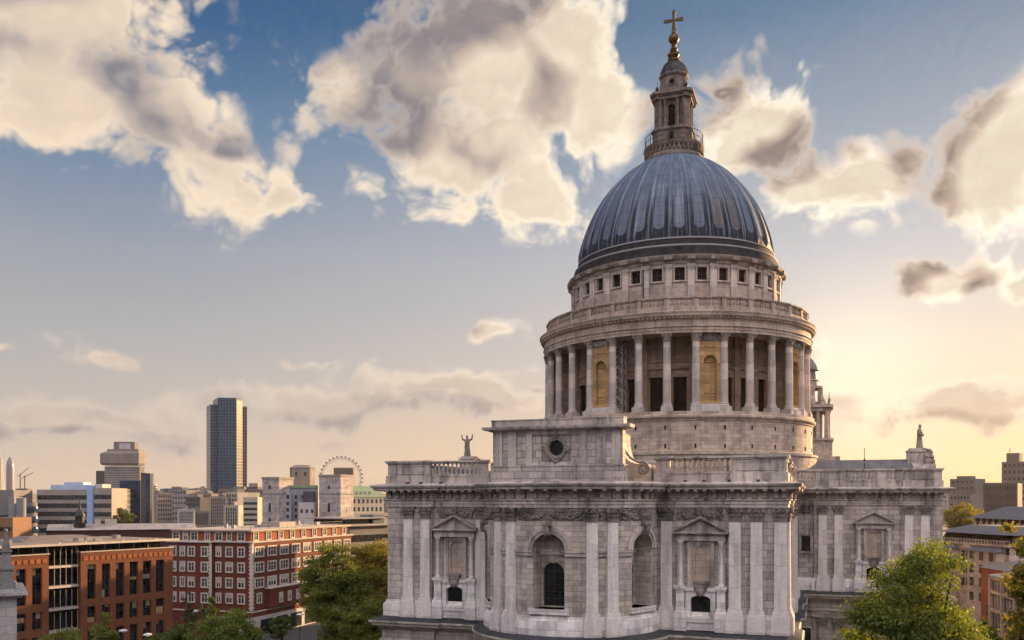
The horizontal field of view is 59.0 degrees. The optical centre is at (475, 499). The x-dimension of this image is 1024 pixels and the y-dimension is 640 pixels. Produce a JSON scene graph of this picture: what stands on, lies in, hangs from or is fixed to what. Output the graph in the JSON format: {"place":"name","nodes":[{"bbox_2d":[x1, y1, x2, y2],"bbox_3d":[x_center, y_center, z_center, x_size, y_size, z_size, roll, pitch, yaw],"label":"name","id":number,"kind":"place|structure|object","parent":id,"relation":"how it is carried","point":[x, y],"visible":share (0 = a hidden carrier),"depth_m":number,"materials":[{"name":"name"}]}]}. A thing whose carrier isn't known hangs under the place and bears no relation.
{"place":"outdoors","nodes":[
{"label":"outdoors","id":0,"kind":"place"},
{"bbox_2d":[0,458,4,489],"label":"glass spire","id":1,"kind":"structure","parent":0,"point":[2,484],"depth_m":1498.33,"materials":[{"name":"grey glass"}]},
{"bbox_2d":[6,457,13,489],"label":"round topped tower","id":2,"kind":"structure","parent":0,"point":[10,474],"depth_m":1794.22,"materials":[{"name":"grey metal"}]},
{"bbox_2d":[0,529,27,639],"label":"church tower","id":3,"kind":"structure","parent":0,"point":[11,591],"depth_m":59.59,"materials":[{"name":"grey stone"}]},
{"bbox_2d":[0,517,31,538],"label":"brown brick house","id":4,"kind":"structure","parent":0,"point":[18,526],"depth_m":332.66,"materials":[{"name":"brown brick"}]},
{"bbox_2d":[16,498,25,516],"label":"round tower","id":5,"kind":"structure","parent":0,"point":[20,507],"depth_m":438.25,"materials":[{"name":"grey metal"}]},
{"bbox_2d":[26,502,38,535],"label":"ribbed building","id":6,"kind":"structure","parent":0,"point":[32,509],"depth_m":457.61,"materials":[{"name":"blue concrete"}]},
{"bbox_2d":[96,471,104,483],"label":"dark tower block","id":7,"kind":"structure","parent":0,"point":[100,477],"depth_m":920.00,"materials":[{"name":"concrete"}]},
{"bbox_2d":[46,499,195,546],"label":"lead roofed range","id":8,"kind":"structure","parent":0,"point":[80,526],"depth_m":243.74,"materials":[{"name":"lead"},{"name":"pale stone"}]},
{"bbox_2d":[100,442,145,487],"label":"concrete tower","id":9,"kind":"structure","parent":0,"point":[123,460],"depth_m":898.80,"materials":[{"name":"grey concrete"}]},
{"bbox_2d":[141,473,153,522],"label":"glass slab","id":10,"kind":"structure","parent":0,"point":[147,497],"depth_m":540.00,"materials":[{"name":"glass"}]},
{"bbox_2d":[154,491,172,522],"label":"city block","id":11,"kind":"structure","parent":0,"point":[163,507],"depth_m":699.18,"materials":[{"name":"grey concrete"}]},
{"bbox_2d":[168,487,203,522],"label":"city block","id":12,"kind":"structure","parent":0,"point":[180,494],"depth_m":740.02,"materials":[{"name":"concrete"}]},
{"bbox_2d":[185,494,209,510],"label":"city block","id":13,"kind":"structure","parent":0,"point":[200,501],"depth_m":690.63,"materials":[{"name":"beige concrete"}]},
{"bbox_2d":[206,397,246,493],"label":"skyscraper","id":14,"kind":"structure","parent":0,"point":[226,442],"depth_m":994.64,"materials":[{"name":"glass"}]},
{"bbox_2d":[223,502,242,525],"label":"city block","id":15,"kind":"structure","parent":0,"point":[233,513],"depth_m":500.04,"materials":[{"name":"white concrete"}]},
{"bbox_2d":[218,487,261,496],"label":"city block","id":16,"kind":"structure","parent":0,"point":[246,490],"depth_m":680.34,"materials":[{"name":"grey concrete"}]},
{"bbox_2d":[218,483,261,488],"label":"long slate roof","id":17,"kind":"structure","parent":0,"point":[254,485],"depth_m":760.00,"materials":[{"name":"concrete"}]},
{"bbox_2d":[225,489,259,504],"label":"city block","id":18,"kind":"structure","parent":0,"point":[237,495],"depth_m":560.50,"materials":[{"name":"beige concrete"}]},
{"bbox_2d":[243,497,261,525],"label":"striped block","id":19,"kind":"structure","parent":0,"point":[252,510],"depth_m":460.00,"materials":[{"name":"white concrete"}]},
{"bbox_2d":[262,626,331,639],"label":"road","id":20,"kind":"structure","parent":0,"point":[306,633],"depth_m":224.27,"materials":[{"name":"grey asphalt"}]},
{"bbox_2d":[289,465,314,484],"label":"octagonal tower","id":21,"kind":"structure","parent":0,"point":[303,474],"depth_m":890.11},
{"bbox_2d":[261,474,353,523],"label":"twin tower building","id":22,"kind":"structure","parent":0,"point":[284,499],"depth_m":430.96,"materials":[{"name":"white stone"}]},
{"bbox_2d":[334,468,354,485],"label":"ribbed block","id":23,"kind":"structure","parent":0,"point":[347,471],"depth_m":1300.00,"materials":[{"name":"concrete"}]},
{"bbox_2d":[305,514,387,566],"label":"terrace building","id":24,"kind":"structure","parent":0,"point":[364,529],"depth_m":299.69,"materials":[{"name":"grey concrete"}]},
{"bbox_2d":[353,486,387,522],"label":"green roofed building","id":25,"kind":"structure","parent":0,"point":[367,500],"depth_m":471.39,"materials":[{"name":"beige stone"}]},
{"bbox_2d":[0,0,1023,493],"label":"sky","id":26,"kind":"structure","parent":0,"point":[361,225],"materials":[{"name":"blue"}]},
{"bbox_2d":[182,525,948,637],"bbox_3d":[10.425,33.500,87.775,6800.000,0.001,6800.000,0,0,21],"label":"ground","id":27,"kind":"structure","parent":0,"point":[944,527],"depth_m":242.25,"materials":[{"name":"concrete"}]},
{"bbox_2d":[0,490,31,516],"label":"concrete office","id":28,"kind":"structure","parent":27,"relation":"on","point":[8,503],"depth_m":470.00,"materials":[{"name":"grey concrete"}]},
{"bbox_2d":[36,626,82,639],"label":"tree","id":29,"kind":"object","parent":27,"relation":"on","point":[67,634],"visible":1,"depth_m":111.65,"materials":[{"name":"green plant"}]},
{"bbox_2d":[37,482,126,535],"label":"banded office","id":30,"kind":"structure","parent":27,"relation":"on","point":[57,504],"depth_m":499.92,"materials":[{"name":"concrete"}]},
{"bbox_2d":[0,534,178,639],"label":"office block","id":31,"kind":"structure","parent":27,"relation":"on","point":[82,582],"depth_m":176.80,"materials":[{"name":"orange brick"}]},
{"bbox_2d":[16,569,23,605],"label":"window","id":32,"kind":"structure","parent":31,"relation":"in","point":[20,572],"depth_m":163.83,"materials":[{"name":"black glass"}]},
{"bbox_2d":[17,614,23,631],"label":"window","id":33,"kind":"structure","parent":31,"relation":"in","point":[20,617],"depth_m":163.83,"materials":[{"name":"black glass"}]},
{"bbox_2d":[32,568,39,604],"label":"window","id":34,"kind":"structure","parent":31,"relation":"in","point":[35,571],"depth_m":166.21,"materials":[{"name":"black glass"}]},
{"bbox_2d":[32,612,39,629],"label":"window","id":35,"kind":"structure","parent":31,"relation":"in","point":[35,616],"depth_m":166.29,"materials":[{"name":"black glass"}]},
{"bbox_2d":[87,564,93,598],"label":"window","id":36,"kind":"structure","parent":31,"relation":"in","point":[90,568],"depth_m":175.94,"materials":[{"name":"black glass"}]},
{"bbox_2d":[87,606,93,622],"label":"window","id":37,"kind":"structure","parent":31,"relation":"in","point":[90,609],"depth_m":175.94,"materials":[{"name":"black glass"}]},
{"bbox_2d":[102,563,108,596],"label":"window","id":38,"kind":"structure","parent":31,"relation":"in","point":[105,567],"depth_m":178.75,"materials":[{"name":"black glass"}]},
{"bbox_2d":[116,562,122,595],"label":"window","id":39,"kind":"structure","parent":31,"relation":"in","point":[119,566],"depth_m":181.48,"materials":[{"name":"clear glass"}]},
{"bbox_2d":[116,603,122,618],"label":"window","id":40,"kind":"structure","parent":31,"relation":"in","point":[119,606],"depth_m":181.48,"materials":[{"name":"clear glass"}]},
{"bbox_2d":[130,561,135,594],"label":"window","id":41,"kind":"structure","parent":31,"relation":"in","point":[132,564],"depth_m":184.13,"materials":[{"name":"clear glass"}]},
{"bbox_2d":[130,601,135,616],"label":"window","id":42,"kind":"structure","parent":31,"relation":"in","point":[132,604],"depth_m":184.25,"materials":[{"name":"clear glass"}]},
{"bbox_2d":[130,624,135,639],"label":"window","id":43,"kind":"structure","parent":31,"relation":"in","point":[132,626],"depth_m":184.13,"materials":[{"name":"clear glass"}]},
{"bbox_2d":[143,560,149,592],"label":"window","id":44,"kind":"structure","parent":31,"relation":"in","point":[146,564],"depth_m":186.96,"materials":[{"name":"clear glass"}]},
{"bbox_2d":[143,600,149,614],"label":"window","id":45,"kind":"structure","parent":31,"relation":"in","point":[146,603],"depth_m":186.96,"materials":[{"name":"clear glass"}]},
{"bbox_2d":[143,622,149,638],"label":"window","id":46,"kind":"structure","parent":31,"relation":"in","point":[146,626],"depth_m":186.96,"materials":[{"name":"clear glass"}]},
{"bbox_2d":[156,560,162,591],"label":"window","id":47,"kind":"structure","parent":31,"relation":"in","point":[159,563],"depth_m":189.72,"materials":[{"name":"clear glass"}]},
{"bbox_2d":[156,598,162,613],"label":"window","id":48,"kind":"structure","parent":31,"relation":"in","point":[159,602],"depth_m":189.72,"materials":[{"name":"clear glass"}]},
{"bbox_2d":[156,620,162,635],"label":"window","id":49,"kind":"structure","parent":31,"relation":"in","point":[159,624],"depth_m":189.72,"materials":[{"name":"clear glass"}]},
{"bbox_2d":[88,611,120,639],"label":"tree","id":50,"kind":"object","parent":27,"relation":"on","point":[110,633],"visible":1,"depth_m":115.68,"materials":[{"name":"green plant"}]},
{"bbox_2d":[110,507,136,523],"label":"tree","id":51,"kind":"object","parent":27,"relation":"on","point":[125,515],"visible":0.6,"depth_m":468.09,"materials":[{"name":"green plant"}]},
{"bbox_2d":[120,480,140,522],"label":"glass office","id":52,"kind":"structure","parent":27,"relation":"on","point":[133,487],"depth_m":567.85,"materials":[{"name":"blue glass"}]},
{"bbox_2d":[140,622,198,639],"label":"tree","id":53,"kind":"object","parent":27,"relation":"on","point":[178,632],"visible":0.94,"depth_m":127.59,"materials":[{"name":"green plant"}]},
{"bbox_2d":[177,506,194,522],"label":"city block","id":54,"kind":"structure","parent":27,"relation":"on","point":[185,515],"depth_m":520.07,"materials":[{"name":"white concrete"}]},
{"bbox_2d":[192,507,209,527],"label":"city block","id":55,"kind":"structure","parent":27,"relation":"on","point":[202,519],"depth_m":530.53,"materials":[{"name":"grey concrete"}]},
{"bbox_2d":[209,493,228,526],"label":"city block","id":56,"kind":"structure","parent":27,"relation":"on","point":[219,501],"depth_m":560.11,"materials":[{"name":"concrete"}]},
{"bbox_2d":[181,605,266,639],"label":"round tree","id":57,"kind":"object","parent":27,"relation":"on","point":[228,625],"visible":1,"depth_m":110.52,"materials":[{"name":"green plant"}]},
{"bbox_2d":[166,516,353,635],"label":"brick building","id":58,"kind":"structure","parent":27,"relation":"on","point":[252,569],"depth_m":223.96,"materials":[{"name":"brick"}]},
{"bbox_2d":[187,546,194,556],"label":"window","id":59,"kind":"structure","parent":58,"relation":"in","point":[190,549],"depth_m":223.17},
{"bbox_2d":[187,561,194,571],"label":"window","id":60,"kind":"structure","parent":58,"relation":"in","point":[190,564],"depth_m":223.17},
{"bbox_2d":[187,577,194,586],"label":"window","id":61,"kind":"structure","parent":58,"relation":"in","point":[190,580],"depth_m":223.17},
{"bbox_2d":[190,532,198,540],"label":"window","id":62,"kind":"structure","parent":58,"relation":"in","point":[194,536],"depth_m":225.36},
{"bbox_2d":[225,546,232,556],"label":"window","id":63,"kind":"structure","parent":58,"relation":"in","point":[228,550],"depth_m":220.62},
{"bbox_2d":[225,562,232,572],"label":"window","id":64,"kind":"structure","parent":58,"relation":"in","point":[228,565],"depth_m":220.62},
{"bbox_2d":[225,577,232,587],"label":"window","id":65,"kind":"structure","parent":58,"relation":"in","point":[228,581],"depth_m":220.62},
{"bbox_2d":[225,593,232,603],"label":"window","id":66,"kind":"structure","parent":58,"relation":"in","point":[228,596],"depth_m":220.62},
{"bbox_2d":[237,547,244,557],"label":"window","id":67,"kind":"structure","parent":58,"relation":"in","point":[240,550],"depth_m":219.44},
{"bbox_2d":[237,562,244,572],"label":"window","id":68,"kind":"structure","parent":58,"relation":"in","point":[240,565],"depth_m":219.44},
{"bbox_2d":[237,578,244,588],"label":"window","id":69,"kind":"structure","parent":58,"relation":"in","point":[240,581],"depth_m":219.44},
{"bbox_2d":[237,593,244,604],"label":"window","id":70,"kind":"structure","parent":58,"relation":"in","point":[240,597],"depth_m":219.44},
{"bbox_2d":[237,532,245,540],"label":"window","id":71,"kind":"structure","parent":58,"relation":"in","point":[241,536],"depth_m":220.57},
{"bbox_2d":[254,546,263,557],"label":"window","id":72,"kind":"structure","parent":58,"relation":"in","point":[258,551],"depth_m":221.05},
{"bbox_2d":[254,561,263,572],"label":"window","id":73,"kind":"structure","parent":58,"relation":"in","point":[258,566],"depth_m":221.00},
{"bbox_2d":[254,577,263,588],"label":"window","id":74,"kind":"structure","parent":58,"relation":"in","point":[258,582],"depth_m":221.00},
{"bbox_2d":[261,617,272,633],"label":"shop window","id":75,"kind":"structure","parent":58,"relation":"in","point":[264,623],"depth_m":223.99,"materials":[{"name":"black glass"}]},
{"bbox_2d":[267,545,276,555],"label":"window","id":76,"kind":"structure","parent":58,"relation":"in","point":[271,549],"depth_m":226.35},
{"bbox_2d":[267,560,276,570],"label":"window","id":77,"kind":"structure","parent":58,"relation":"in","point":[271,565],"depth_m":226.46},
{"bbox_2d":[267,575,276,586],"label":"window","id":78,"kind":"structure","parent":58,"relation":"in","point":[271,580],"depth_m":226.35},
{"bbox_2d":[279,544,288,554],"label":"window","id":79,"kind":"structure","parent":58,"relation":"in","point":[283,548],"depth_m":231.55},
{"bbox_2d":[279,559,288,569],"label":"window","id":80,"kind":"structure","parent":58,"relation":"in","point":[283,563],"depth_m":231.55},
{"bbox_2d":[279,573,288,584],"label":"window","id":81,"kind":"structure","parent":58,"relation":"in","point":[283,578],"depth_m":231.55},
{"bbox_2d":[291,543,299,553],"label":"window","id":82,"kind":"structure","parent":58,"relation":"in","point":[295,547],"depth_m":236.92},
{"bbox_2d":[291,557,299,567],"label":"window","id":83,"kind":"structure","parent":58,"relation":"in","point":[295,562],"depth_m":236.92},
{"bbox_2d":[291,611,301,626],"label":"shop window","id":84,"kind":"structure","parent":58,"relation":"in","point":[297,620],"depth_m":237.10,"materials":[{"name":"grey glass"}]},
{"bbox_2d":[319,456,362,485],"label":"observation wheel","id":85,"kind":"object","parent":27,"relation":"on","point":[343,466],"visible":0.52,"depth_m":2252.55,"materials":[{"name":"white metal"}]},
{"bbox_2d":[335,594,387,639],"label":"round tree","id":86,"kind":"object","parent":27,"relation":"on","point":[358,625],"visible":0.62,"depth_m":136.28,"materials":[{"name":"green plant"}]},
{"bbox_2d":[368,10,956,639],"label":"cathedral","id":87,"kind":"structure","parent":27,"relation":"on","point":[582,510],"depth_m":110.96,"materials":[{"name":"grey stone"}]},
{"bbox_2d":[461,434,472,455],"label":"statue","id":88,"kind":"object","parent":87,"relation":"on","point":[467,447],"visible":1,"depth_m":156.08,"materials":[{"name":"stone"}]},
{"bbox_2d":[541,534,564,607],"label":"window","id":89,"kind":"structure","parent":87,"relation":"in","point":[552,551],"depth_m":78.34,"materials":[{"name":"grey glass"}]},
{"bbox_2d":[632,547,635,603],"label":"window","id":90,"kind":"structure","parent":87,"relation":"in","point":[633,565],"depth_m":80.24,"materials":[{"name":"black glass"}]},
{"bbox_2d":[799,533,812,553],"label":"window","id":91,"kind":"structure","parent":87,"relation":"in","point":[805,539],"depth_m":115.61,"materials":[{"name":"stone"}]},
{"bbox_2d":[801,625,812,639],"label":"window","id":92,"kind":"structure","parent":87,"relation":"in","point":[808,630],"depth_m":115.38,"materials":[{"name":"stone"}]},
{"bbox_2d":[916,424,923,447],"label":"statue","id":93,"kind":"object","parent":87,"relation":"on","point":[919,443],"visible":0.99,"depth_m":131.11,"materials":[{"name":"stone"}]},
{"bbox_2d":[923,449,931,463],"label":"statue","id":94,"kind":"object","parent":87,"relation":"on","point":[927,458],"visible":1,"depth_m":129.18,"materials":[{"name":"stone"}]},
{"bbox_2d":[942,502,983,527],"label":"tree","id":95,"kind":"object","parent":27,"relation":"on","point":[954,513],"visible":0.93,"depth_m":327.70,"materials":[{"name":"green plant"}]},
{"bbox_2d":[942,525,1023,639],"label":"stone office","id":96,"kind":"structure","parent":27,"relation":"on","point":[984,545],"depth_m":204.96,"materials":[{"name":"beige stone"}]},
{"bbox_2d":[978,560,1023,625],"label":"brick warehouse","id":97,"kind":"structure","parent":27,"relation":"on","point":[986,570],"depth_m":147.71,"materials":[{"name":"stone"}]},
{"bbox_2d":[988,572,1023,639],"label":"glazed brick office","id":98,"kind":"structure","parent":27,"relation":"on","point":[999,603],"depth_m":108.96,"materials":[{"name":"brick"}]},
{"bbox_2d":[993,595,999,609],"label":"window","id":99,"kind":"structure","parent":98,"relation":"in","point":[996,600],"depth_m":109.83,"materials":[{"name":"grey glass"}]},
{"bbox_2d":[993,613,999,631],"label":"window","id":100,"kind":"structure","parent":98,"relation":"in","point":[996,618],"depth_m":109.83,"materials":[{"name":"grey glass"}]},
{"bbox_2d":[1005,599,1012,613],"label":"window","id":101,"kind":"structure","parent":98,"relation":"in","point":[1008,604],"depth_m":105.13,"materials":[{"name":"grey glass"}]},
{"bbox_2d":[997,521,1023,639],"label":"overhanging tree","id":102,"kind":"object","parent":27,"relation":"on","point":[1016,591],"visible":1,"depth_m":52.45,"materials":[{"name":"green plant"}]},
{"bbox_2d":[616,344,625,412],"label":"scaffold tower","id":103,"kind":"structure","parent":0,"point":[620,377],"depth_m":129.34,"materials":[{"name":"metal"}]},
{"bbox_2d":[942,493,946,524],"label":"distant block","id":104,"kind":"structure","parent":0,"point":[944,507],"depth_m":1193.37,"materials":[{"name":"stone"}]},
{"bbox_2d":[949,494,982,528],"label":"city block","id":105,"kind":"structure","parent":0,"point":[976,500],"depth_m":519.61,"materials":[{"name":"grey concrete"}]},
{"bbox_2d":[950,476,984,493],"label":"city block","id":106,"kind":"structure","parent":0,"point":[967,484],"depth_m":639.70,"materials":[{"name":"grey concrete"}]},
{"bbox_2d":[969,507,1023,525],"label":"hip roofed block","id":107,"kind":"structure","parent":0,"point":[1003,515],"depth_m":250.53,"materials":[{"name":"beige stone"}]},
{"bbox_2d":[983,483,1021,512],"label":"city block","id":108,"kind":"structure","parent":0,"point":[998,495],"depth_m":420.18,"materials":[{"name":"grey concrete"}]},
{"bbox_2d":[1002,453,1023,506],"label":"city block","id":109,"kind":"structure","parent":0,"point":[1013,468],"depth_m":561.94,"materials":[{"name":"concrete"}]},
{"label":"pavement","id":110,"kind":"structure","parent":0,"visible":0},
{"bbox_2d":[828,537,995,639],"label":"plane tree","id":111,"kind":"object","parent":110,"relation":"on","point":[933,617],"visible":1,"depth_m":58.13,"materials":[{"name":"green plant"}]},
{"bbox_2d":[977,619,1002,639],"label":"street tree","id":112,"kind":"object","parent":110,"relation":"on","point":[994,634],"visible":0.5,"depth_m":94.64,"materials":[{"name":"green plant"}]},
{"label":"lawn","id":113,"kind":"structure","parent":0,"visible":0},
{"bbox_2d":[292,541,372,639],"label":"plane tree","id":114,"kind":"object","parent":113,"relation":"on","point":[322,607],"visible":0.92,"depth_m":167.60,"materials":[{"name":"green plant"}]},
{"bbox_2d":[342,538,387,628],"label":"plane tree","id":115,"kind":"object","parent":113,"relation":"on","point":[377,575],"visible":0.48,"depth_m":175.27,"materials":[{"name":"green plant"}]},
{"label":"pavement","id":116,"kind":"structure","parent":0,"visible":0},
{"bbox_2d":[181,592,198,629],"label":"tree","id":117,"kind":"object","parent":116,"relation":"on","point":[190,613],"visible":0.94,"depth_m":177.75,"materials":[{"name":"green plant"}]},
{"bbox_2d":[198,596,219,633],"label":"tree","id":118,"kind":"object","parent":116,"relation":"on","point":[210,609],"visible":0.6,"depth_m":175.20,"materials":[{"name":"green plant"}]},
{"bbox_2d":[268,615,293,639],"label":"tree","id":119,"kind":"object","parent":116,"relation":"on","point":[279,629],"visible":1,"depth_m":167.01,"materials":[{"name":"green plant"}]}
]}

